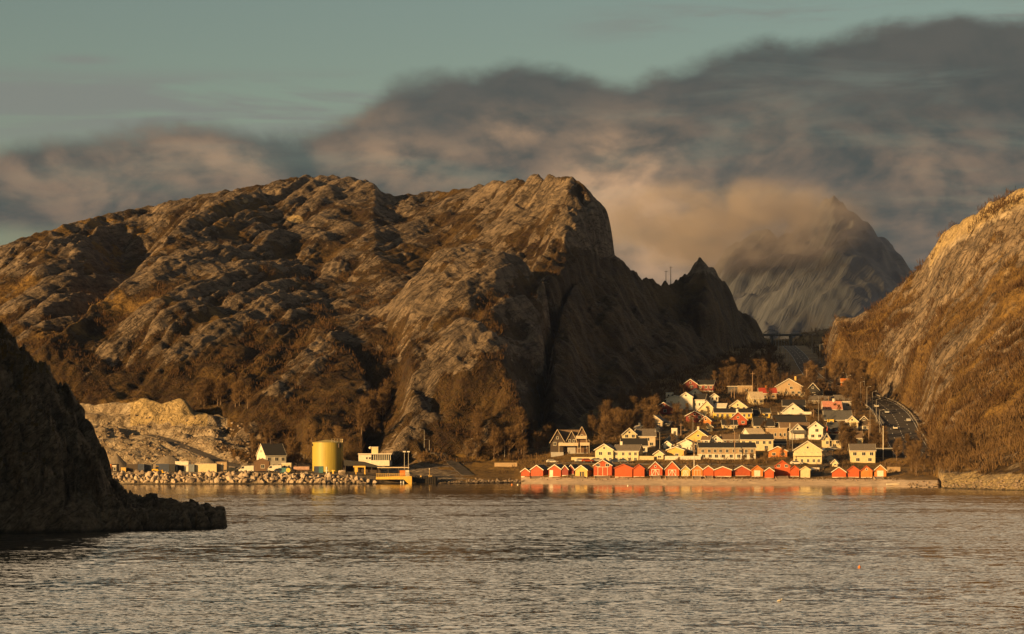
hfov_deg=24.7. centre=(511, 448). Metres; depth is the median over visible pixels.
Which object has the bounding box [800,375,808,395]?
birch tree
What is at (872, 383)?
birch tree
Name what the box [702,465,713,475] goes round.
boathouse
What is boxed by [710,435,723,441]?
house
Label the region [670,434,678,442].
birch tree
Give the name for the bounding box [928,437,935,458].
birch tree
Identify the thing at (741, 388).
house
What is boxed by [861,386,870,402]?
birch tree
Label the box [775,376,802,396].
house
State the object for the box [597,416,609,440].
birch tree
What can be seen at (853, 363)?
birch tree
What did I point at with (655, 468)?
boathouse
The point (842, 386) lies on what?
birch tree
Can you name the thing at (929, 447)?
birch tree
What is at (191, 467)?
shipping container
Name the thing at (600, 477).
slipway
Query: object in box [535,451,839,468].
lane
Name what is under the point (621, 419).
birch tree
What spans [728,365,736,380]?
birch tree
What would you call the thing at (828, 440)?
house
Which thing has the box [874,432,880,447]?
birch tree
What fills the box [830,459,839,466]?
shed
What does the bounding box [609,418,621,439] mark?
birch tree
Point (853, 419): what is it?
house
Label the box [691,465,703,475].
boathouse
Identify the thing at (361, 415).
birch tree
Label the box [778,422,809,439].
house
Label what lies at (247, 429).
birch tree
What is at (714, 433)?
village undergrowth
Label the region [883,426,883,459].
flagpole
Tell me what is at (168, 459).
gravel heap
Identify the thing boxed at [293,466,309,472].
fuel tank
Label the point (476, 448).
birch tree
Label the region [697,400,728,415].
house
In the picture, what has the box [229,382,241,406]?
birch tree
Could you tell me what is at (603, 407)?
birch tree
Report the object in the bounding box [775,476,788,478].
slipway
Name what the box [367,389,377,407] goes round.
birch tree
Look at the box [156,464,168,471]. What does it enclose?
shipping container
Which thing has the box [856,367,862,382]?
birch tree
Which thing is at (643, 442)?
house
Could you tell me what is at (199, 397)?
birch tree
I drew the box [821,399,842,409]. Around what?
house
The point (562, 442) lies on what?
house
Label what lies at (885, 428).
birch tree
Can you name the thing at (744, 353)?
birch tree
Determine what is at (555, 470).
boathouse
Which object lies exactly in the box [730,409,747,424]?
house
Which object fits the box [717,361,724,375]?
birch tree
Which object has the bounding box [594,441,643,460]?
house
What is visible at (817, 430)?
house
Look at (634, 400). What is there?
birch tree
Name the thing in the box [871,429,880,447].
birch tree
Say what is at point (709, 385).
house
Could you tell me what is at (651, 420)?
birch tree
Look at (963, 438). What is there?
birch tree
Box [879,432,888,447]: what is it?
birch tree
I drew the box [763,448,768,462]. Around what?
birch tree
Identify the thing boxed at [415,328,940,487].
village ground
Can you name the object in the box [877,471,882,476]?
door
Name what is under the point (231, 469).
parked car
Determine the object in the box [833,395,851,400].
row house
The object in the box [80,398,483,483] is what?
quay ground
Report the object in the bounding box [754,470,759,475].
door
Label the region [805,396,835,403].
row house
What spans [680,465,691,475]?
boathouse
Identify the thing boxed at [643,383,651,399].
birch tree
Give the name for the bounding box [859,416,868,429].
house
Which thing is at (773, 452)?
house
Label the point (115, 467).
hut
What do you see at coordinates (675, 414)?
birch tree
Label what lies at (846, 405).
house
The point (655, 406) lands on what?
birch tree
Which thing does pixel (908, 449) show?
birch tree
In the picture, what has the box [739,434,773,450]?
house
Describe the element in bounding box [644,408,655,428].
birch tree
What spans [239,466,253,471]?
delivery van
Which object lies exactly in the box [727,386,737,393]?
carport
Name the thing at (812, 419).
birch tree
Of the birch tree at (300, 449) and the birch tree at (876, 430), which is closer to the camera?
the birch tree at (300, 449)
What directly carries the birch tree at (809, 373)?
on the village ground at (486, 470)
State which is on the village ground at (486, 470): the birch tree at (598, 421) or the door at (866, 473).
the birch tree at (598, 421)
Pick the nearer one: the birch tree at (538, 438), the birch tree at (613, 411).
the birch tree at (538, 438)
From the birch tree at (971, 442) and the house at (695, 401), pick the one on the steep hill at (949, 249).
the birch tree at (971, 442)
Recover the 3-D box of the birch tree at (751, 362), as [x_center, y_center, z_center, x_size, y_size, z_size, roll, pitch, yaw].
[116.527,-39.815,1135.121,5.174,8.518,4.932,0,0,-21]
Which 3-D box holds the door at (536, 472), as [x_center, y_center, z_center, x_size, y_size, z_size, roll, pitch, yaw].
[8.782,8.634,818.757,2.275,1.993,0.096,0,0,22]
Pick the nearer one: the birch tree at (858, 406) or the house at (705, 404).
the house at (705, 404)
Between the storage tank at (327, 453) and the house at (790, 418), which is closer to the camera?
the storage tank at (327, 453)
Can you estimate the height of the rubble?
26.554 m
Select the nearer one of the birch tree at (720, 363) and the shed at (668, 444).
the shed at (668, 444)
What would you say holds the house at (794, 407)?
on the village ground at (486, 470)
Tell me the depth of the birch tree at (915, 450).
769.00 m
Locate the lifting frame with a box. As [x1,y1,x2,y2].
[353,466,364,474]
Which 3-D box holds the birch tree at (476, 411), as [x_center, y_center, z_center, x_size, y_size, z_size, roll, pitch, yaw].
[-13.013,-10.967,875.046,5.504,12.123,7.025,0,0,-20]
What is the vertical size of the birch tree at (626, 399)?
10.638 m
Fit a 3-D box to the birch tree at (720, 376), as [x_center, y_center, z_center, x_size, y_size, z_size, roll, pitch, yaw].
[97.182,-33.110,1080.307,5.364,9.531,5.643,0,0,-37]
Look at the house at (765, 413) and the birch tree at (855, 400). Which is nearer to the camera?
the house at (765, 413)
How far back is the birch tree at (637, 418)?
931.61 m
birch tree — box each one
[193,381,200,399]
[197,379,211,399]
[197,385,203,400]
[201,389,206,404]
[205,378,215,402]
[209,382,216,403]
[212,381,223,405]
[215,380,226,404]
[218,376,228,400]
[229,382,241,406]
[235,380,244,405]
[240,385,252,408]
[242,418,250,436]
[247,433,255,451]
[262,424,272,441]
[262,429,267,442]
[266,422,274,439]
[285,436,300,462]
[288,441,298,466]
[292,440,304,465]
[304,428,311,445]
[308,425,315,439]
[333,426,341,441]
[353,401,370,428]
[355,410,367,434]
[357,397,372,421]
[365,398,372,426]
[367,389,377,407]
[369,408,379,430]
[376,386,387,407]
[376,391,390,419]
[378,391,392,413]
[379,383,391,412]
[464,440,474,461]
[468,439,477,459]
[471,404,483,427]
[472,413,483,441]
[472,436,481,459]
[476,427,484,448]
[484,431,503,458]
[493,428,505,455]
[499,431,508,449]
[503,426,515,454]
[512,424,519,444]
[515,406,528,429]
[515,431,521,452]
[516,432,524,453]
[521,438,528,453]
[526,418,535,437]
[527,430,532,449]
[531,420,538,437]
[532,431,543,452]
[541,426,548,441]
[543,424,551,440]
[543,431,548,449]
[548,420,554,440]
[585,415,591,432]
[585,415,597,436]
[594,418,599,431]
[597,403,612,425]
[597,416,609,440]
[598,419,611,443]
[599,399,612,418]
[600,409,611,431]
[603,421,613,440]
[606,395,613,408]
[608,407,618,434]
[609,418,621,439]
[612,410,626,436]
[618,410,629,431]
[620,394,631,410]
[625,409,634,429]
[628,396,638,417]
[633,405,641,424]
[635,385,642,407]
[636,383,644,399]
[638,397,649,413]
[640,404,654,421]
[641,414,649,428]
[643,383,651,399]
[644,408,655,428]
[645,391,651,402]
[646,396,658,414]
[647,416,655,428]
[651,399,661,412]
[652,382,660,397]
[653,394,662,408]
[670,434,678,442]
[671,402,684,423]
[689,414,696,430]
[701,423,707,431]
[712,370,717,380]
[713,359,722,376]
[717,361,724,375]
[717,367,725,382]
[721,360,729,377]
[722,367,731,383]
[724,416,730,427]
[728,356,734,374]
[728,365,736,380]
[734,356,741,369]
[737,368,747,385]
[738,364,746,375]
[741,349,746,363]
[745,365,751,378]
[745,373,751,384]
[748,452,755,464]
[749,359,755,371]
[752,359,760,375]
[753,368,762,384]
[758,358,765,372]
[761,420,767,431]
[762,361,768,381]
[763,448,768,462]
[764,380,773,398]
[766,354,771,367]
[768,362,777,381]
[779,445,786,457]
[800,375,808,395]
[802,362,808,375]
[804,367,815,383]
[804,388,811,405]
[807,359,814,380]
[807,416,814,424]
[809,364,819,382]
[817,378,825,388]
[820,367,829,381]
[828,358,842,378]
[830,378,839,394]
[835,358,844,378]
[836,425,845,446]
[838,383,844,393]
[838,420,846,430]
[839,432,851,451]
[841,380,853,397]
[846,425,854,443]
[847,371,856,387]
[848,357,858,374]
[848,390,861,413]
[850,392,860,415]
[850,421,857,430]
[850,431,858,443]
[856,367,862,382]
[856,372,868,384]
[856,382,862,398]
[860,360,866,373]
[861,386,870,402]
[865,418,873,435]
[867,380,875,399]
[868,424,881,441]
[869,376,878,399]
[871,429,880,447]
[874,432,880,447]
[879,425,887,436]
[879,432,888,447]
[891,438,903,459]
[895,437,904,452]
[903,442,913,457]
[904,433,913,450]
[906,447,914,465]
[906,449,917,471]
[908,440,916,447]
[909,445,923,474]
[914,423,925,441]
[915,440,922,466]
[921,453,928,469]
[924,436,932,452]
[926,449,937,473]
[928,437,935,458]
[930,428,941,446]
[940,432,950,449]
[946,453,953,474]
[950,440,959,454]
[956,429,971,455]
[967,430,976,449]
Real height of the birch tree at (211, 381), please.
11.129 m
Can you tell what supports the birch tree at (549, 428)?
on the village ground at (486, 470)
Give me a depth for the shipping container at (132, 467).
804.96 m
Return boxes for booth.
[281,463,291,471]
[399,469,409,475]
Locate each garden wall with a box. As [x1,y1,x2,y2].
[494,463,516,466]
[571,457,594,459]
[639,456,653,459]
[665,456,700,459]
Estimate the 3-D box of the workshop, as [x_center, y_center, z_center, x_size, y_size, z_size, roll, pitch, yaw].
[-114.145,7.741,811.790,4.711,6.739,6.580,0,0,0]
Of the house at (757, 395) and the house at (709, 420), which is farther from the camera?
the house at (757, 395)
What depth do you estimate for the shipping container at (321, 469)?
799.96 m
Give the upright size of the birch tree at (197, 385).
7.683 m
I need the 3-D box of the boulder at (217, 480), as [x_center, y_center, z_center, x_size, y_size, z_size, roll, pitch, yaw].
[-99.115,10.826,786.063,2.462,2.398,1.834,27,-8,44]
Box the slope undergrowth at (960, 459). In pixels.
[808,236,1023,473]
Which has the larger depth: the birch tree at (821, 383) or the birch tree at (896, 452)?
the birch tree at (821, 383)
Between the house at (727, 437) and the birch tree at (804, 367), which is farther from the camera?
the birch tree at (804, 367)
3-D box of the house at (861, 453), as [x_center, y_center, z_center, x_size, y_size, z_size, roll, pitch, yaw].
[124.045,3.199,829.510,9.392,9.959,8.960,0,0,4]
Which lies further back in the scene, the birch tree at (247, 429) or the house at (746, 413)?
the house at (746, 413)
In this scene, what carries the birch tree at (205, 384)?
on the rocky hill at (613, 323)
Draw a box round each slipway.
[571,476,583,478]
[594,475,609,478]
[650,475,660,478]
[665,475,678,478]
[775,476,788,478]
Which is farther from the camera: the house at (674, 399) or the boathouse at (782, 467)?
the house at (674, 399)
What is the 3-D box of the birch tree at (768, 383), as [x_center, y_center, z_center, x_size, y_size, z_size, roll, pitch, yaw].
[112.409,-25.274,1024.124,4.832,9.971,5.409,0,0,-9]
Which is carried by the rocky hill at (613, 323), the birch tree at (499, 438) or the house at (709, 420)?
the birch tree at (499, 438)
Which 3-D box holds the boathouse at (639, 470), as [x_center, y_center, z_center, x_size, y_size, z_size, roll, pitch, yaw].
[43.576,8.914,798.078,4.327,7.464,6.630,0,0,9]
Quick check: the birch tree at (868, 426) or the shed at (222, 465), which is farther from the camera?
the birch tree at (868, 426)
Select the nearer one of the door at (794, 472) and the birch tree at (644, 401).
the door at (794, 472)
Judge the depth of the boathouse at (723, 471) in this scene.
785.65 m
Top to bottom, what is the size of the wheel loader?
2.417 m
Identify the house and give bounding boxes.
[256,440,286,464]
[549,427,589,456]
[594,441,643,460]
[620,438,647,452]
[621,428,655,447]
[634,423,664,431]
[653,415,673,425]
[657,402,677,414]
[664,428,680,442]
[665,395,678,403]
[674,439,696,452]
[679,392,708,409]
[682,379,716,391]
[685,411,705,422]
[685,426,712,441]
[690,388,702,394]
[696,442,756,458]
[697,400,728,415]
[699,416,714,425]
[709,393,718,403]
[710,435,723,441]
[712,408,752,420]
[720,420,737,428]
[720,434,738,441]
[729,400,749,407]
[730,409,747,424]
[738,386,751,394]
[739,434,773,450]
[741,428,764,433]
[746,392,764,404]
[751,417,774,427]
[752,408,770,417]
[757,385,777,398]
[765,428,786,439]
[768,446,787,457]
[771,415,806,424]
[773,439,786,446]
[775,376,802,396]
[778,400,810,414]
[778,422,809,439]
[792,441,823,463]
[799,383,822,396]
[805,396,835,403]
[807,421,826,439]
[820,433,841,447]
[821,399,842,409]
[822,410,851,421]
[826,419,849,433]
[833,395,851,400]
[839,431,863,444]
[842,401,851,409]
[848,416,858,430]
[848,444,875,462]
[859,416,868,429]
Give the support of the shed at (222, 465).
on the quay ground at (179, 411)
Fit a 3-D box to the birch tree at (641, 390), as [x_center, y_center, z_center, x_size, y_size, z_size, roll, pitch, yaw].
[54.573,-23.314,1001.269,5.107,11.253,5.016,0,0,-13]
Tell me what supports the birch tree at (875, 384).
on the steep hill at (949, 249)
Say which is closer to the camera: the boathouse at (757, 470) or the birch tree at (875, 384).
the boathouse at (757, 470)
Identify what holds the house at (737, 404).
on the village ground at (486, 470)
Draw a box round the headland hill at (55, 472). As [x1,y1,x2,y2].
[0,321,227,532]
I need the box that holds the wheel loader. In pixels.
[152,466,163,472]
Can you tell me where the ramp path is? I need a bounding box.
[425,448,473,475]
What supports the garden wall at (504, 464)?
on the village ground at (486, 470)
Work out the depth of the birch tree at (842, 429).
857.53 m
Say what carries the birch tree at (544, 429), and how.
on the village ground at (486, 470)
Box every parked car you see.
[224,468,236,471]
[582,458,593,461]
[790,461,802,464]
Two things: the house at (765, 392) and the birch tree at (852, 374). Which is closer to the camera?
the house at (765, 392)
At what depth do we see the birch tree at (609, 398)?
953.01 m
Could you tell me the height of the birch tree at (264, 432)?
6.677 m
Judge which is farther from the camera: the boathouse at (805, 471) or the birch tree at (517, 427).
the birch tree at (517, 427)
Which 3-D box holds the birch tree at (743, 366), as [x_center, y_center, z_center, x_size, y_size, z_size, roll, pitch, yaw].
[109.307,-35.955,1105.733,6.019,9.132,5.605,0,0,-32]
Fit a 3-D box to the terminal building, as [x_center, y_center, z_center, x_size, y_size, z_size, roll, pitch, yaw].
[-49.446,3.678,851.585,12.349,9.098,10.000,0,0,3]
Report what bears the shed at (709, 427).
on the village ground at (486, 470)
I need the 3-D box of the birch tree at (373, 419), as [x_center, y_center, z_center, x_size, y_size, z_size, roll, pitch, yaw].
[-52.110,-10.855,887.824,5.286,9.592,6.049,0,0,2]
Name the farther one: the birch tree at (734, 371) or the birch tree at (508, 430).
the birch tree at (734, 371)
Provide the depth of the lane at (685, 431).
917.18 m
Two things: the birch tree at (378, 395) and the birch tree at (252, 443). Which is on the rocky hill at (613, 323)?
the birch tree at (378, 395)
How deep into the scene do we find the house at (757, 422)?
927.41 m
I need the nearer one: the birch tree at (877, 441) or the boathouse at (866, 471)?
the boathouse at (866, 471)
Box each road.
[143,434,239,467]
[783,345,930,456]
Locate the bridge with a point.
(785, 334)
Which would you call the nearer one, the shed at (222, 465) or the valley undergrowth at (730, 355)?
the shed at (222, 465)
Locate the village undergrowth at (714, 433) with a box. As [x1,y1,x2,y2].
[500,353,932,475]
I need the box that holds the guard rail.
[875,394,924,437]
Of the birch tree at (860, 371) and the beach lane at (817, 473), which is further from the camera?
the birch tree at (860, 371)
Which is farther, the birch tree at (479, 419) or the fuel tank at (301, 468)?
the birch tree at (479, 419)
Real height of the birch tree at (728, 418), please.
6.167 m
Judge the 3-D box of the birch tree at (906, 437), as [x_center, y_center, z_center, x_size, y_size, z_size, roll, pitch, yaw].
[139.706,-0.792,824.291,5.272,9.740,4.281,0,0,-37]
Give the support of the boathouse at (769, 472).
on the village ground at (486, 470)
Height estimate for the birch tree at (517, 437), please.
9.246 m
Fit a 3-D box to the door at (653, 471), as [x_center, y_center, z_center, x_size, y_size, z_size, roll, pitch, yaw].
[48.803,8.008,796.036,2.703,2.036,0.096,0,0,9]
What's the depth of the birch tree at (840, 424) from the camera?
880.40 m
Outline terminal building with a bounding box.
[358,446,393,466]
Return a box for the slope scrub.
[801,186,1023,464]
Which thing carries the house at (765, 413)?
on the village ground at (486, 470)
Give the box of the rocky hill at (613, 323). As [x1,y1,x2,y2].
[0,174,766,463]
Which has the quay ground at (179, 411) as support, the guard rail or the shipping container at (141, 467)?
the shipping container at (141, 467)
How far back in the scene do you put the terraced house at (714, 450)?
840.75 m
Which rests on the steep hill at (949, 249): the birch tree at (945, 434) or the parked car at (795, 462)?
the birch tree at (945, 434)
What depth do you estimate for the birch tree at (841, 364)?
1125.61 m
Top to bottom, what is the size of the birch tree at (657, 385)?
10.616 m
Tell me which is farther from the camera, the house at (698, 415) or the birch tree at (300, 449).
the house at (698, 415)
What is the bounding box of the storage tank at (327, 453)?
[312,439,342,471]
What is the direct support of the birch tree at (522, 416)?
on the rocky hill at (613, 323)
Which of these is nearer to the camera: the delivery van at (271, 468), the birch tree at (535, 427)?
the delivery van at (271, 468)
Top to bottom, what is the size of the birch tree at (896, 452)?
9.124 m
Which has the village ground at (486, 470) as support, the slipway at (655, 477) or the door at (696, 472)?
the slipway at (655, 477)
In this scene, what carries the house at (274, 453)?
on the quay ground at (179, 411)
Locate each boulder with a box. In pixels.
[214,477,220,482]
[338,470,345,474]
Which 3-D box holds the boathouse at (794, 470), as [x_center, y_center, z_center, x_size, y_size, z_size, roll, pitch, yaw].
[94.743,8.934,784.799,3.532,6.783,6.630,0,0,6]
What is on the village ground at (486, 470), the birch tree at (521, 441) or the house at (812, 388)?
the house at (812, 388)
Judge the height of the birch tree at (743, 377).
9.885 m
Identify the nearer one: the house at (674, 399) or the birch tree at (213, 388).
the birch tree at (213, 388)
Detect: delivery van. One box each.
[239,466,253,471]
[266,465,281,471]
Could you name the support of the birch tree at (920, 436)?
on the village ground at (486, 470)
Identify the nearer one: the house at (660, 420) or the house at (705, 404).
the house at (660, 420)
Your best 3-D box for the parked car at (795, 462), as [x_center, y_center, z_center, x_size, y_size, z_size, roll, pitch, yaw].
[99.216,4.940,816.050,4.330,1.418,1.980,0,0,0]
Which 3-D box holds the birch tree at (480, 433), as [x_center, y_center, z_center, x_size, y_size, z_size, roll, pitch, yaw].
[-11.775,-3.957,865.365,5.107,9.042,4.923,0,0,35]
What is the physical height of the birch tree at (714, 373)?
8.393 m
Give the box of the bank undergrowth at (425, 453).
[224,422,480,462]
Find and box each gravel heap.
[109,453,126,470]
[153,455,178,468]
[200,457,215,462]
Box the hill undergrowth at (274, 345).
[0,257,559,459]
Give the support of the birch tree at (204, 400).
on the rocky hill at (613, 323)
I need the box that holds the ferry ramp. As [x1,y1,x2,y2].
[376,473,412,483]
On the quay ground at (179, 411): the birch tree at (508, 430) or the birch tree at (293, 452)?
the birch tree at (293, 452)
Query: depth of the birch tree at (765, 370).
1105.65 m
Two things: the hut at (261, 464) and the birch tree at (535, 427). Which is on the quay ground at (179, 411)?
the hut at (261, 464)
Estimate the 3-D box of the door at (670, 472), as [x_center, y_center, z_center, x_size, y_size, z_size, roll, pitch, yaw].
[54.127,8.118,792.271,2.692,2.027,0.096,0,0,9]
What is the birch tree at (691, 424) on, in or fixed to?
on the village ground at (486, 470)
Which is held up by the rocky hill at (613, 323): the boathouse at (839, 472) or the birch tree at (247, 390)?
the birch tree at (247, 390)
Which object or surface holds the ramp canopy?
on the quay ground at (179, 411)
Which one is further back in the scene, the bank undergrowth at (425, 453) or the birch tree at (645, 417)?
the birch tree at (645, 417)
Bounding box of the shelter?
[344,460,380,473]
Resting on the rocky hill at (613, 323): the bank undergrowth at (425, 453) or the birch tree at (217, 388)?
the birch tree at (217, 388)
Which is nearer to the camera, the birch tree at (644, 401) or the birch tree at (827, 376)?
the birch tree at (644, 401)
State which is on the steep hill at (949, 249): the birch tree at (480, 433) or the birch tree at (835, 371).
the birch tree at (835, 371)
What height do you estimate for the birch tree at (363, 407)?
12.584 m
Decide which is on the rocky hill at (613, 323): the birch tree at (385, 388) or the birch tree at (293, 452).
the birch tree at (385, 388)
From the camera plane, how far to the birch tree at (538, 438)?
874.78 m
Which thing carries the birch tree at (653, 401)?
on the village ground at (486, 470)
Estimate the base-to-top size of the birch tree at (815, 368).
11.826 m
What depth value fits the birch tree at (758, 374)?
1075.13 m
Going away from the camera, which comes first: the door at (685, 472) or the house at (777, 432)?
the door at (685, 472)
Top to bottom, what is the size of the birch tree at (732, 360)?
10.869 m
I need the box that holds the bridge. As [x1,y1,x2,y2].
[763,329,801,344]
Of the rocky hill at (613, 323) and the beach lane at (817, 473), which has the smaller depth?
the beach lane at (817, 473)
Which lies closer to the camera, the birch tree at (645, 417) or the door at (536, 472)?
the door at (536, 472)
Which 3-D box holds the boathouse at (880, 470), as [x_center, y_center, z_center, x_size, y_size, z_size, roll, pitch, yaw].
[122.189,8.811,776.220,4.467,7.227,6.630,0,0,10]
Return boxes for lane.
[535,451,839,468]
[661,413,817,450]
[810,465,825,475]
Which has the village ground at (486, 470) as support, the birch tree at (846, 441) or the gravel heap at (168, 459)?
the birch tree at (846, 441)
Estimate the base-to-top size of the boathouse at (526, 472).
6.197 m
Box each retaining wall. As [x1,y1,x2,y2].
[869,405,884,424]
[887,467,899,472]
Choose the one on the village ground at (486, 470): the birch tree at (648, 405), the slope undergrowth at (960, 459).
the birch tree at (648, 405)
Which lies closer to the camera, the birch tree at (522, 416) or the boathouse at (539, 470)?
the boathouse at (539, 470)
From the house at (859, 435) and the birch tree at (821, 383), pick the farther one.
the birch tree at (821, 383)
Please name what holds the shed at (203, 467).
on the quay ground at (179, 411)
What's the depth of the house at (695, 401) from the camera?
987.29 m
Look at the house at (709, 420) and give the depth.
929.18 m
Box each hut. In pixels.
[111,464,118,471]
[253,458,270,470]
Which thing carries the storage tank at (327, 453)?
on the quay ground at (179, 411)
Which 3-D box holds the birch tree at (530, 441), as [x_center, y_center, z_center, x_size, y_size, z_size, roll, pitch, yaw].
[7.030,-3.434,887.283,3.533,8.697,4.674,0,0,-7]
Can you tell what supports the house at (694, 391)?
on the village ground at (486, 470)
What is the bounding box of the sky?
[0,0,1023,284]
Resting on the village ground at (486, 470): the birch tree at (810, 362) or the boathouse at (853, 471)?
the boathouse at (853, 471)
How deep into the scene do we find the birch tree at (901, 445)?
840.67 m
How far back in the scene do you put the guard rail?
1022.19 m
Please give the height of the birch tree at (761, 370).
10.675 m
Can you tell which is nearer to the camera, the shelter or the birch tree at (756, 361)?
the shelter
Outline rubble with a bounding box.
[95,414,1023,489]
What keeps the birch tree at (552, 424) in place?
on the village ground at (486, 470)
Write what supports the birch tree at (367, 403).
on the rocky hill at (613, 323)
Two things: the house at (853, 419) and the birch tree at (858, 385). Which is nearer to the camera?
the house at (853, 419)
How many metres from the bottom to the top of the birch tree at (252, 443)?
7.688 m
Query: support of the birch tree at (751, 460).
on the village ground at (486, 470)
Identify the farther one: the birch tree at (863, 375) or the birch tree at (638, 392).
the birch tree at (863, 375)
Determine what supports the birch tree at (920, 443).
on the village ground at (486, 470)
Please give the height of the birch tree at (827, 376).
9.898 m
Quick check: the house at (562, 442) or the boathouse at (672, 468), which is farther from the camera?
the house at (562, 442)
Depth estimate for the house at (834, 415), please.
955.42 m
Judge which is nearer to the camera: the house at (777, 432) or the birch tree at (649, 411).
the house at (777, 432)
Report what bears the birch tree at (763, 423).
on the village ground at (486, 470)
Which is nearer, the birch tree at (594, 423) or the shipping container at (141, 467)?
the shipping container at (141, 467)
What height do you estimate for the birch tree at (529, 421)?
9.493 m
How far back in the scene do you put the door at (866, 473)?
773.24 m
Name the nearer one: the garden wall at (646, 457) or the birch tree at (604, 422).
the garden wall at (646, 457)
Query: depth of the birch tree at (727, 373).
1076.89 m
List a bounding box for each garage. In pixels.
[666,446,687,455]
[875,448,892,457]
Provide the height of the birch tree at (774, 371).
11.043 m
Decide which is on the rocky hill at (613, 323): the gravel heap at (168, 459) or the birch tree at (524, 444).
the birch tree at (524, 444)
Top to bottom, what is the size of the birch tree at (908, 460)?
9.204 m
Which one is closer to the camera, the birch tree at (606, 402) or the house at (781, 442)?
the house at (781, 442)
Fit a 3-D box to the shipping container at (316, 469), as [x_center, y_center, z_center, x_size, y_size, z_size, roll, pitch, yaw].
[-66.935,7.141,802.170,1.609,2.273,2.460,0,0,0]
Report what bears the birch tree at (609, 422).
on the village ground at (486, 470)
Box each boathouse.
[520,468,530,476]
[530,465,548,475]
[547,464,563,476]
[562,465,569,475]
[568,464,578,473]
[575,465,593,476]
[593,459,615,475]
[615,464,633,476]
[633,464,646,476]
[648,461,664,475]
[664,461,680,475]
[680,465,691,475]
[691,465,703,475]
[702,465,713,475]
[714,466,731,476]
[732,465,750,475]
[751,465,763,476]
[764,467,774,477]
[774,460,790,475]
[790,465,799,476]
[800,466,810,477]
[831,467,846,477]
[848,466,859,476]
[860,465,872,477]
[873,464,886,476]
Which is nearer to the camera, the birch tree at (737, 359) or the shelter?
the shelter
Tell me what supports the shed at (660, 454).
on the village ground at (486, 470)
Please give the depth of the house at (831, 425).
908.59 m
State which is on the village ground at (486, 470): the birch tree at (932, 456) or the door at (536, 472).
the birch tree at (932, 456)
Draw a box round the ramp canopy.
[377,467,409,472]
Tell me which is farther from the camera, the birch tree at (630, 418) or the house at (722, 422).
the house at (722, 422)
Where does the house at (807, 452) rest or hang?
on the village ground at (486, 470)
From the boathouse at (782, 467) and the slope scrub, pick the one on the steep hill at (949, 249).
the slope scrub
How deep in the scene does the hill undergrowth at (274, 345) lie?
953.14 m
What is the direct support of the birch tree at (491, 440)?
on the village ground at (486, 470)
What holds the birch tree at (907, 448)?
on the village ground at (486, 470)
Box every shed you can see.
[195,463,216,471]
[217,461,228,471]
[652,450,666,458]
[662,441,673,448]
[703,423,713,431]
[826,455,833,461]
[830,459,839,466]
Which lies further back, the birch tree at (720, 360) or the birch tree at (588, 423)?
the birch tree at (720, 360)
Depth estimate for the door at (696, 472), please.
788.49 m
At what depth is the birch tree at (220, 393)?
905.06 m
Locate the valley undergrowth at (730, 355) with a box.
[641,326,862,405]
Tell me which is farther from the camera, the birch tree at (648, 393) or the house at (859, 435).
the birch tree at (648, 393)
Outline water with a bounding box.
[0,483,1023,633]
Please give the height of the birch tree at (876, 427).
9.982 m
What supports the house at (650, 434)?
on the village ground at (486, 470)
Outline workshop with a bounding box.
[175,461,190,471]
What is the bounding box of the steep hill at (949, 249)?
[800,188,1023,490]
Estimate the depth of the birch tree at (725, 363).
1104.41 m
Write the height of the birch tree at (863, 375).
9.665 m
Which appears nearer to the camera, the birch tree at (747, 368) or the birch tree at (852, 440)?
the birch tree at (852, 440)
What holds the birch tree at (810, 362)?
on the steep hill at (949, 249)
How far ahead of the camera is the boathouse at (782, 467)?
783.73 m
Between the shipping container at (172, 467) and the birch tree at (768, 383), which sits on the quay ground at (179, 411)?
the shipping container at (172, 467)
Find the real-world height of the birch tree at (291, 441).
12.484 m
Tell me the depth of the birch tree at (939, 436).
798.79 m
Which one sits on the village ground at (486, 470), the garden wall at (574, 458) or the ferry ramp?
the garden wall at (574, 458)
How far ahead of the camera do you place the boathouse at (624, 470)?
797.05 m
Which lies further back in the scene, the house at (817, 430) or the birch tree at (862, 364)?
the birch tree at (862, 364)
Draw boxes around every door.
[534,470,539,475]
[579,471,584,476]
[598,467,607,475]
[636,470,641,475]
[651,469,658,474]
[668,470,675,475]
[683,470,687,475]
[694,470,699,475]
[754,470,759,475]
[792,470,796,475]
[864,471,868,476]
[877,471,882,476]
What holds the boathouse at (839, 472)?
on the village ground at (486, 470)
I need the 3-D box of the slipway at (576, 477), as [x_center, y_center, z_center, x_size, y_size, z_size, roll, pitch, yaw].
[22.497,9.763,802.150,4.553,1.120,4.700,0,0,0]
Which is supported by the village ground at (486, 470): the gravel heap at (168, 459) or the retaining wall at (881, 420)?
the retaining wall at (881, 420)
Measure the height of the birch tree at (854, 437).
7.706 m
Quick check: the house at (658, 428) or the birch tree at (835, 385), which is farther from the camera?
the birch tree at (835, 385)
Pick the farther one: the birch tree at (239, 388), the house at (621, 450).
the birch tree at (239, 388)
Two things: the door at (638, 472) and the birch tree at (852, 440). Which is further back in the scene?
the birch tree at (852, 440)
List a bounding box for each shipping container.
[126,464,137,471]
[138,464,144,471]
[145,464,152,471]
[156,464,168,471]
[169,464,175,471]
[189,464,194,471]
[314,466,318,472]
[319,466,323,472]
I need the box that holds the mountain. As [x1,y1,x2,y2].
[714,196,912,338]

